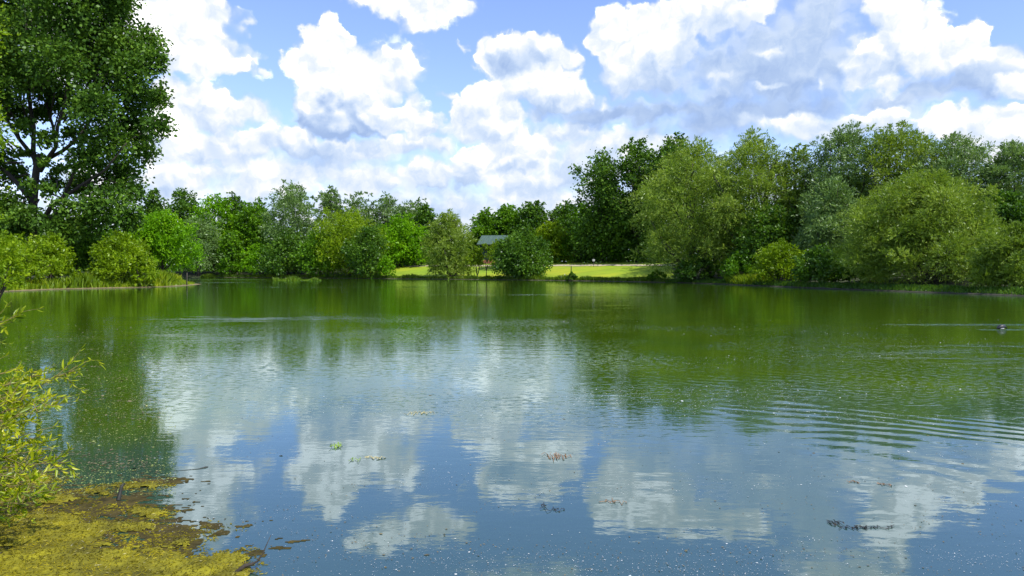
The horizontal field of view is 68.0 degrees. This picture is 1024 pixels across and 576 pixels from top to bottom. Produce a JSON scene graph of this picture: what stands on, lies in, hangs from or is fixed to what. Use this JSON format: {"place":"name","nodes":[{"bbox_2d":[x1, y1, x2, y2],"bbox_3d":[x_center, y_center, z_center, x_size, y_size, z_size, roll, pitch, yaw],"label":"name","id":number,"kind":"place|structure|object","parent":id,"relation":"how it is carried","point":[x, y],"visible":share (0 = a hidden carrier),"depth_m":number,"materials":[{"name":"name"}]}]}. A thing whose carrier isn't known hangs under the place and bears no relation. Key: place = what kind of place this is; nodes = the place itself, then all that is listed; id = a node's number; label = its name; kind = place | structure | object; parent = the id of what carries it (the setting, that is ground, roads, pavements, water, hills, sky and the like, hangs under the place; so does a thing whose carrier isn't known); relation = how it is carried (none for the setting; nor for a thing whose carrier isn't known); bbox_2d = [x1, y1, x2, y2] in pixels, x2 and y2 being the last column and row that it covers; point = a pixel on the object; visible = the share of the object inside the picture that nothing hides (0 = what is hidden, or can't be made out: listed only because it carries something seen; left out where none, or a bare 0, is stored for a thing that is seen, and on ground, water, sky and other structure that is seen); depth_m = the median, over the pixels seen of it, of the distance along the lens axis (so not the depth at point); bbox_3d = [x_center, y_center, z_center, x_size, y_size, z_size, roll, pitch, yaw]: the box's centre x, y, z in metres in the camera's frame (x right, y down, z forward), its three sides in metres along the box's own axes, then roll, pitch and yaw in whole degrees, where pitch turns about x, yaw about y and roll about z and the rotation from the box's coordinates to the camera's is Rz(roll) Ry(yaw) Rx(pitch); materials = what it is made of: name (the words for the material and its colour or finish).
{"place":"outdoors","nodes":[
{"label":"outdoors","id":0,"kind":"place"},
{"bbox_2d":[5,284,198,291],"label":"mud shore","id":1,"kind":"structure","parent":0,"point":[99,287],"depth_m":82.15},
{"bbox_2d":[0,270,194,290],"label":"bank grass","id":2,"kind":"structure","parent":1,"relation":"on","point":[85,280],"depth_m":82.73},
{"bbox_2d":[233,277,657,281],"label":"mud shore","id":3,"kind":"structure","parent":0,"point":[444,278],"depth_m":154.52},
{"bbox_2d":[289,227,346,276],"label":"tree","id":4,"kind":"object","parent":3,"relation":"on","point":[309,263],"visible":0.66,"depth_m":175.32,"materials":[{"name":"green plant"}]},
{"bbox_2d":[0,278,1023,575],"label":"water","id":5,"kind":"structure","parent":0,"point":[240,352],"depth_m":10.53,"materials":[{"name":"liquid"}]},
{"bbox_2d":[0,324,160,478],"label":"floating scraps","id":6,"kind":"object","parent":5,"relation":"on","point":[100,425],"visible":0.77,"depth_m":8.81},
{"bbox_2d":[0,325,175,494],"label":"floating scraps","id":7,"kind":"object","parent":5,"relation":"on","point":[104,441],"visible":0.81,"depth_m":9.33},
{"bbox_2d":[116,483,125,500],"bbox_3d":[-3.575,1.868,6.921,0.052,0.152,0.126,0,1,-5],"label":"snag","id":8,"kind":"object","parent":5,"relation":"in","point":[119,494],"visible":1,"depth_m":6.92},
{"bbox_2d":[0,475,252,575],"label":"algae","id":9,"kind":"object","parent":5,"relation":"on","point":[149,566],"visible":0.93,"depth_m":5.59,"materials":[{"name":"plant"}]},
{"bbox_2d":[0,473,254,575],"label":"algae tufts","id":10,"kind":"object","parent":9,"relation":"on","point":[93,551],"visible":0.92,"depth_m":5.62,"materials":[{"name":"plant"}]},
{"bbox_2d":[0,464,268,573],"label":"algae shreds","id":11,"kind":"object","parent":5,"relation":"on","point":[135,538],"visible":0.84,"depth_m":6.25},
{"bbox_2d":[0,463,309,570],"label":"water weed","id":12,"kind":"object","parent":5,"relation":"on","point":[133,499],"visible":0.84,"depth_m":6.49,"materials":[{"name":"plant"}]},
{"bbox_2d":[235,535,270,571],"bbox_3d":[-1.821,1.862,5.298,0.263,0.242,0.059,-1,2,-35],"label":"snag","id":13,"kind":"object","parent":5,"relation":"in","point":[241,568],"visible":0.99,"depth_m":5.30,"materials":[{"name":"brown plant"}]},
{"bbox_2d":[273,275,320,280],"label":"water plants","id":14,"kind":"object","parent":5,"relation":"on","point":[292,278],"visible":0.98,"depth_m":138.04,"materials":[{"name":"green plant"}]},
{"bbox_2d":[148,357,568,423],"bbox_3d":[-4.541,1.694,16.122,12.918,0.008,11.954,0,1,0],"label":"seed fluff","id":15,"kind":"object","parent":5,"relation":"on","point":[366,403],"visible":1,"depth_m":11.84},
{"bbox_2d":[23,415,1023,575],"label":"seed fluff","id":16,"kind":"object","parent":5,"relation":"on","point":[579,532],"visible":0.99,"depth_m":5.69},
{"bbox_2d":[56,373,1023,575],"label":"floating scraps","id":17,"kind":"object","parent":5,"relation":"on","point":[535,497],"visible":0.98,"depth_m":6.02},
{"bbox_2d":[542,452,571,460],"bbox_3d":[0.518,1.880,8.495,0.306,0.029,0.403,-1,2,-21],"label":"seed clump","id":18,"kind":"object","parent":5,"relation":"on","point":[558,456],"visible":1,"depth_m":8.48,"materials":[{"name":"grey plant"}]},
{"bbox_2d":[563,324,1020,425],"bbox_3d":[11.403,1.577,20.799,21.358,0.012,21.343,0,1,0],"label":"seed fluff","id":19,"kind":"object","parent":5,"relation":"on","point":[769,389],"visible":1,"depth_m":12.58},
{"bbox_2d":[840,525,892,529],"bbox_3d":[2.884,1.942,6.155,0.504,0.025,0.120,0,1,0],"label":"floating weed","id":20,"kind":"object","parent":5,"relation":"on","point":[865,527],"visible":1,"depth_m":6.16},
{"bbox_2d":[996,324,1006,328],"bbox_3d":[17.137,1.357,26.544,0.446,0.173,0.181,0,1,-6],"label":"duck","id":21,"kind":"object","parent":5,"relation":"on","point":[1001,326],"visible":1,"depth_m":26.48},
{"bbox_2d":[16,262,1007,293],"bbox_3d":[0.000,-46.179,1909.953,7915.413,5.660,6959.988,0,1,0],"label":"ground","id":22,"kind":"structure","parent":0,"point":[191,274],"depth_m":103.07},
{"bbox_2d":[0,1,23,223],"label":"willow tree","id":23,"kind":"object","parent":22,"relation":"on","point":[2,142],"visible":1,"depth_m":31.01,"materials":[{"name":"green plant"}]},
{"bbox_2d":[0,237,29,298],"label":"shrub","id":24,"kind":"object","parent":22,"relation":"on","point":[13,263],"visible":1,"depth_m":34.20,"materials":[{"name":"green plant"}]},
{"bbox_2d":[0,204,52,261],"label":"tree","id":25,"kind":"object","parent":22,"relation":"on","point":[23,236],"visible":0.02,"depth_m":117.56,"materials":[{"name":"green plant"}]},
{"bbox_2d":[0,229,67,281],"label":"shrub","id":26,"kind":"object","parent":22,"relation":"on","point":[31,263],"visible":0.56,"depth_m":77.33,"materials":[{"name":"green plant"}]},
{"bbox_2d":[0,301,105,527],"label":"willow bush","id":27,"kind":"object","parent":22,"relation":"on","point":[8,420],"visible":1,"depth_m":5.92,"materials":[{"name":"green plant"}]},
{"bbox_2d":[23,212,84,273],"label":"tree","id":28,"kind":"object","parent":22,"relation":"on","point":[72,264],"depth_m":123.03,"materials":[{"name":"green plant"}]},
{"bbox_2d":[29,229,79,280],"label":"shrub","id":29,"kind":"object","parent":22,"relation":"on","point":[59,251],"visible":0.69,"depth_m":81.55,"materials":[{"name":"green plant"}]},
{"bbox_2d":[59,230,101,274],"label":"shrub","id":30,"kind":"object","parent":22,"relation":"on","point":[80,250],"visible":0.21,"depth_m":93.95,"materials":[{"name":"green plant"}]},
{"bbox_2d":[0,0,180,274],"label":"poplar tree","id":31,"kind":"object","parent":22,"relation":"on","point":[100,49],"visible":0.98,"depth_m":88.20,"materials":[{"name":"green plant"}]},
{"bbox_2d":[76,237,121,274],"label":"shrub","id":32,"kind":"object","parent":22,"relation":"on","point":[85,263],"visible":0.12,"depth_m":94.23,"materials":[{"name":"green plant"}]},
{"bbox_2d":[87,226,131,272],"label":"tree","id":33,"kind":"object","parent":22,"relation":"on","point":[107,232],"visible":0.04,"depth_m":110.20,"materials":[{"name":"green plant"}]},
{"bbox_2d":[86,228,158,282],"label":"shrub","id":34,"kind":"object","parent":22,"relation":"on","point":[114,248],"visible":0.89,"depth_m":85.52,"materials":[{"name":"green plant"}]},
{"bbox_2d":[119,211,162,276],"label":"tree","id":35,"kind":"object","parent":22,"relation":"on","point":[146,236],"depth_m":117.01,"materials":[{"name":"green plant"}]},
{"bbox_2d":[123,251,160,286],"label":"shrub","id":36,"kind":"object","parent":22,"relation":"on","point":[144,269],"visible":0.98,"depth_m":86.58,"materials":[{"name":"green plant"}]},
{"bbox_2d":[138,188,167,264],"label":"tree","id":37,"kind":"object","parent":22,"relation":"on","point":[153,202],"visible":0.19,"depth_m":194.38,"materials":[{"name":"green plant"}]},
{"bbox_2d":[125,209,208,272],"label":"tree","id":38,"kind":"object","parent":22,"relation":"on","point":[170,246],"visible":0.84,"depth_m":114.60,"materials":[{"name":"green plant"}]},
{"bbox_2d":[162,187,206,271],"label":"tree","id":39,"kind":"object","parent":22,"relation":"on","point":[181,206],"visible":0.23,"depth_m":197.41,"materials":[{"name":"green plant"}]},
{"bbox_2d":[168,212,226,275],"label":"tree","id":40,"kind":"object","parent":22,"relation":"on","point":[206,229],"visible":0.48,"depth_m":188.88,"materials":[{"name":"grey plant"}]},
{"bbox_2d":[180,193,244,271],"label":"tree","id":41,"kind":"object","parent":22,"relation":"on","point":[218,207],"visible":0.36,"depth_m":196.57,"materials":[{"name":"green plant"}]},
{"bbox_2d":[214,230,245,274],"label":"tree","id":42,"kind":"object","parent":22,"relation":"on","point":[231,246],"visible":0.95,"depth_m":188.66,"materials":[{"name":"green plant"}]},
{"bbox_2d":[217,191,250,270],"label":"tree","id":43,"kind":"object","parent":22,"relation":"on","point":[238,203],"visible":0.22,"depth_m":203.23,"materials":[{"name":"green plant"}]},
{"bbox_2d":[226,196,276,271],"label":"tree","id":44,"kind":"object","parent":22,"relation":"on","point":[251,222],"visible":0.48,"depth_m":197.16,"materials":[{"name":"green plant"}]},
{"bbox_2d":[235,242,276,274],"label":"shrub","id":45,"kind":"object","parent":22,"relation":"on","point":[254,254],"visible":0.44,"depth_m":185.81,"materials":[{"name":"green plant"}]},
{"bbox_2d":[252,228,311,277],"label":"tree","id":46,"kind":"object","parent":22,"relation":"on","point":[276,261],"visible":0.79,"depth_m":180.65,"materials":[{"name":"green plant"}]},
{"bbox_2d":[257,179,333,272],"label":"poplar tree","id":47,"kind":"object","parent":22,"relation":"on","point":[291,200],"visible":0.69,"depth_m":186.33,"materials":[{"name":"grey plant"}]},
{"bbox_2d":[314,184,349,234],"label":"tree","id":48,"kind":"object","parent":22,"relation":"on","point":[337,204],"visible":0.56,"depth_m":194.39,"materials":[{"name":"green plant"}]},
{"bbox_2d":[307,205,393,275],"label":"tree","id":49,"kind":"object","parent":22,"relation":"on","point":[348,228],"visible":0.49,"depth_m":173.28,"materials":[{"name":"green plant"}]},
{"bbox_2d":[336,191,383,262],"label":"tree","id":50,"kind":"object","parent":22,"relation":"on","point":[351,203],"visible":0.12,"depth_m":200.84,"materials":[{"name":"green plant"}]},
{"bbox_2d":[340,223,389,278],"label":"tree","id":51,"kind":"object","parent":22,"relation":"on","point":[367,237],"visible":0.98,"depth_m":166.59,"materials":[{"name":"green plant"}]},
{"bbox_2d":[365,191,402,251],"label":"tree","id":52,"kind":"object","parent":22,"relation":"on","point":[386,207],"visible":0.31,"depth_m":200.90,"materials":[{"name":"green plant"}]},
{"bbox_2d":[377,254,395,277],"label":"shrub","id":53,"kind":"object","parent":22,"relation":"on","point":[386,261],"visible":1,"depth_m":165.35,"materials":[{"name":"green plant"}]},
{"bbox_2d":[378,212,429,266],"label":"tree","id":54,"kind":"object","parent":22,"relation":"on","point":[404,225],"visible":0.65,"depth_m":183.17,"materials":[{"name":"green plant"}]},
{"bbox_2d":[391,197,430,263],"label":"tree","id":55,"kind":"object","parent":22,"relation":"on","point":[406,207],"visible":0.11,"depth_m":195.62,"materials":[{"name":"green plant"}]},
{"bbox_2d":[413,202,437,263],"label":"tree","id":56,"kind":"object","parent":22,"relation":"on","point":[425,216],"visible":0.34,"depth_m":188.80,"materials":[{"name":"green plant"}]},
{"bbox_2d":[200,273,669,281],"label":"bank grass","id":57,"kind":"structure","parent":22,"relation":"on","point":[586,277],"depth_m":155.42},
{"bbox_2d":[416,209,481,278],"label":"willow tree","id":58,"kind":"object","parent":22,"relation":"on","point":[445,231],"visible":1,"depth_m":157.25,"materials":[{"name":"green plant"}]},
{"bbox_2d":[466,246,484,274],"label":"tree","id":59,"kind":"object","parent":22,"relation":"on","point":[477,254],"visible":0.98,"depth_m":155.39,"materials":[{"name":"plant"}]},
{"bbox_2d":[467,207,502,258],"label":"tree","id":60,"kind":"object","parent":22,"relation":"on","point":[482,224],"visible":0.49,"depth_m":193.15,"materials":[{"name":"green plant"}]},
{"bbox_2d":[485,238,497,265],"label":"shrub","id":61,"kind":"object","parent":22,"relation":"on","point":[493,244],"visible":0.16,"depth_m":167.32,"materials":[{"name":"plant"}]},
{"bbox_2d":[477,235,507,263],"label":"shed","id":62,"kind":"structure","parent":22,"relation":"on","point":[488,239],"depth_m":179.99,"materials":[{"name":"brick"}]},
{"bbox_2d":[492,202,522,234],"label":"tree","id":63,"kind":"object","parent":22,"relation":"on","point":[509,214],"visible":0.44,"depth_m":193.22,"materials":[{"name":"green plant"}]},
{"bbox_2d":[488,225,553,277],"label":"tree","id":64,"kind":"object","parent":22,"relation":"on","point":[520,242],"visible":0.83,"depth_m":146.90,"materials":[{"name":"green plant"}]},
{"bbox_2d":[22,185,1023,271],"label":"woodland","id":65,"kind":"object","parent":22,"relation":"on","point":[170,269],"visible":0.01,"depth_m":218.08,"materials":[{"name":"green plant"}]},
{"bbox_2d":[508,246,547,277],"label":"shrub","id":66,"kind":"object","parent":22,"relation":"on","point":[519,272],"visible":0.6,"depth_m":145.50,"materials":[{"name":"green plant"}]},
{"bbox_2d":[509,200,549,236],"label":"tree","id":67,"kind":"object","parent":22,"relation":"on","point":[531,214],"visible":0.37,"depth_m":189.91,"materials":[{"name":"green plant"}]},
{"bbox_2d":[543,198,579,262],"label":"tree","id":68,"kind":"object","parent":22,"relation":"on","point":[559,214],"visible":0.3,"depth_m":185.49,"materials":[{"name":"green plant"}]},
{"bbox_2d":[551,236,588,262],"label":"shrub","id":69,"kind":"object","parent":22,"relation":"on","point":[568,239],"visible":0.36,"depth_m":169.37,"materials":[{"name":"green plant"}]},
{"bbox_2d":[565,270,577,280],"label":"shrub","id":70,"kind":"object","parent":22,"relation":"on","point":[573,276],"visible":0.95,"depth_m":136.72,"materials":[{"name":"green plant"}]},
{"bbox_2d":[571,203,584,262],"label":"tree","id":71,"kind":"object","parent":22,"relation":"on","point":[580,213],"visible":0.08,"depth_m":185.15,"materials":[{"name":"green plant"}]},
{"bbox_2d":[564,146,629,262],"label":"poplar tree","id":72,"kind":"object","parent":22,"relation":"on","point":[601,173],"visible":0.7,"depth_m":162.23,"materials":[{"name":"green plant"}]},
{"bbox_2d":[579,238,622,262],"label":"shrub","id":73,"kind":"object","parent":22,"relation":"on","point":[590,260],"visible":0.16,"depth_m":165.56,"materials":[{"name":"green plant"}]},
{"bbox_2d":[566,191,645,262],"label":"tree","id":74,"kind":"object","parent":22,"relation":"on","point":[608,246],"visible":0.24,"depth_m":163.76,"materials":[{"name":"green plant"}]},
{"bbox_2d":[609,229,648,262],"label":"shrub","id":75,"kind":"object","parent":22,"relation":"on","point":[629,252],"visible":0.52,"depth_m":158.64,"materials":[{"name":"green plant"}]},
{"bbox_2d":[595,135,666,262],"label":"poplar tree","id":76,"kind":"object","parent":22,"relation":"on","point":[630,167],"visible":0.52,"depth_m":156.40,"materials":[{"name":"green plant"}]},
{"bbox_2d":[633,224,672,262],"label":"shrub","id":77,"kind":"object","parent":22,"relation":"on","point":[640,247],"visible":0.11,"depth_m":152.08,"materials":[{"name":"green plant"}]},
{"bbox_2d":[645,270,667,279],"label":"shrub","id":78,"kind":"object","parent":22,"relation":"on","point":[659,274],"visible":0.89,"depth_m":122.60,"materials":[{"name":"green plant"}]},
{"bbox_2d":[635,131,698,261],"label":"poplar tree","id":79,"kind":"object","parent":22,"relation":"on","point":[666,149],"visible":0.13,"depth_m":149.97,"materials":[{"name":"green plant"}]},
{"bbox_2d":[617,135,748,282],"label":"willow tree","id":80,"kind":"object","parent":22,"relation":"on","point":[686,191],"visible":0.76,"depth_m":116.24,"materials":[{"name":"green plant"}]},
{"bbox_2d":[671,253,722,280],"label":"shrub","id":81,"kind":"object","parent":22,"relation":"on","point":[689,271],"visible":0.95,"depth_m":112.97,"materials":[{"name":"green plant"}]},
{"bbox_2d":[652,156,756,268],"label":"tree","id":82,"kind":"object","parent":22,"relation":"on","point":[702,221],"visible":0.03,"depth_m":133.12,"materials":[{"name":"green plant"}]},
{"bbox_2d":[719,249,760,279],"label":"shrub","id":83,"kind":"object","parent":22,"relation":"on","point":[736,261],"visible":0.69,"depth_m":102.87,"materials":[{"name":"green plant"}]},
{"bbox_2d":[682,125,809,261],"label":"willow tree","id":84,"kind":"object","parent":22,"relation":"on","point":[757,183],"visible":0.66,"depth_m":108.92,"materials":[{"name":"green plant"}]},
{"bbox_2d":[724,273,772,284],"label":"bright grass","id":85,"kind":"structure","parent":22,"relation":"on","point":[746,279],"depth_m":99.39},
{"bbox_2d":[721,198,807,278],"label":"tree","id":86,"kind":"object","parent":22,"relation":"on","point":[777,229],"visible":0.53,"depth_m":103.57,"materials":[{"name":"green plant"}]},
{"bbox_2d":[748,237,804,283],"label":"shrub","id":87,"kind":"object","parent":22,"relation":"on","point":[778,249],"visible":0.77,"depth_m":92.03,"materials":[{"name":"green plant"}]},
{"bbox_2d":[766,143,821,249],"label":"willow tree","id":88,"kind":"object","parent":22,"relation":"on","point":[788,155],"visible":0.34,"depth_m":107.02,"materials":[{"name":"green plant"}]},
{"bbox_2d":[790,242,847,283],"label":"shrub","id":89,"kind":"object","parent":22,"relation":"on","point":[821,266],"visible":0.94,"depth_m":85.02,"materials":[{"name":"green plant"}]},
{"bbox_2d":[791,175,868,262],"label":"willow tree","id":90,"kind":"object","parent":22,"relation":"on","point":[834,200],"visible":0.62,"depth_m":94.27,"materials":[{"name":"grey plant"}]},
{"bbox_2d":[787,119,888,240],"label":"willow tree","id":91,"kind":"object","parent":22,"relation":"on","point":[845,140],"visible":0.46,"depth_m":100.31,"materials":[{"name":"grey plant"}]},
{"bbox_2d":[666,278,1023,294],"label":"bank grass","id":92,"kind":"structure","parent":22,"relation":"on","point":[945,288],"depth_m":73.38,"materials":[{"name":"green plant"}]},
{"bbox_2d":[836,262,889,282],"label":"shrub","id":93,"kind":"object","parent":22,"relation":"on","point":[839,276],"visible":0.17,"depth_m":83.86,"materials":[{"name":"green plant"}]},
{"bbox_2d":[836,120,968,223],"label":"willow tree","id":94,"kind":"object","parent":22,"relation":"on","point":[890,151],"visible":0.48,"depth_m":95.86,"materials":[{"name":"green plant"}]},
{"bbox_2d":[825,166,1006,285],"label":"willow tree","id":95,"kind":"object","parent":22,"relation":"on","point":[929,217],"visible":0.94,"depth_m":73.24,"materials":[{"name":"green plant"}]},
{"bbox_2d":[889,130,1023,227],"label":"willow tree","id":96,"kind":"object","parent":22,"relation":"on","point":[967,153],"visible":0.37,"depth_m":91.52,"materials":[{"name":"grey plant"}]},
{"bbox_2d":[965,257,1002,286],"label":"shrub","id":97,"kind":"object","parent":22,"relation":"on","point":[973,280],"visible":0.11,"depth_m":66.04,"materials":[{"name":"green plant"}]},
{"bbox_2d":[964,219,1023,288],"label":"willow tree","id":98,"kind":"object","parent":22,"relation":"on","point":[1003,250],"visible":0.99,"depth_m":62.91,"materials":[{"name":"green plant"}]},
{"bbox_2d":[966,188,1023,253],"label":"tree","id":99,"kind":"object","parent":22,"relation":"on","point":[1009,207],"visible":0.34,"depth_m":78.14,"materials":[{"name":"green plant"}]},
{"bbox_2d":[972,137,1023,208],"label":"willow tree","id":100,"kind":"object","parent":22,"relation":"on","point":[1013,150],"visible":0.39,"depth_m":88.41,"materials":[{"name":"green plant"}]},
{"bbox_2d":[0,0,1023,264],"label":"sky","id":101,"kind":"structure","parent":0,"point":[465,107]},
{"bbox_2d":[373,262,673,278],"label":"lawn","id":102,"kind":"structure","parent":0,"point":[608,271],"depth_m":152.98,"materials":[{"name":"plant"}]},
{"bbox_2d":[397,224,432,264],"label":"tree","id":103,"kind":"object","parent":102,"relation":"on","point":[418,241],"visible":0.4,"depth_m":182.99,"materials":[{"name":"green plant"}]},
{"bbox_2d":[479,243,492,275],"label":"sapling","id":104,"kind":"object","parent":102,"relation":"on","point":[485,248],"visible":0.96,"depth_m":153.81,"materials":[{"name":"green plant"}]},
{"bbox_2d":[534,219,575,262],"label":"tree","id":105,"kind":"object","parent":102,"relation":"on","point":[553,234],"visible":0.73,"depth_m":170.19,"materials":[{"name":"green plant"}]},
{"bbox_2d":[394,264,675,266],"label":"path","id":106,"kind":"structure","parent":0,"point":[573,265],"depth_m":155.85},
{"bbox_2d":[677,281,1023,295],"bbox_3d":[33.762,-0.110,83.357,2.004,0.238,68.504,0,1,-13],"label":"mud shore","id":107,"kind":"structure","parent":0,"point":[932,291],"depth_m":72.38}
]}

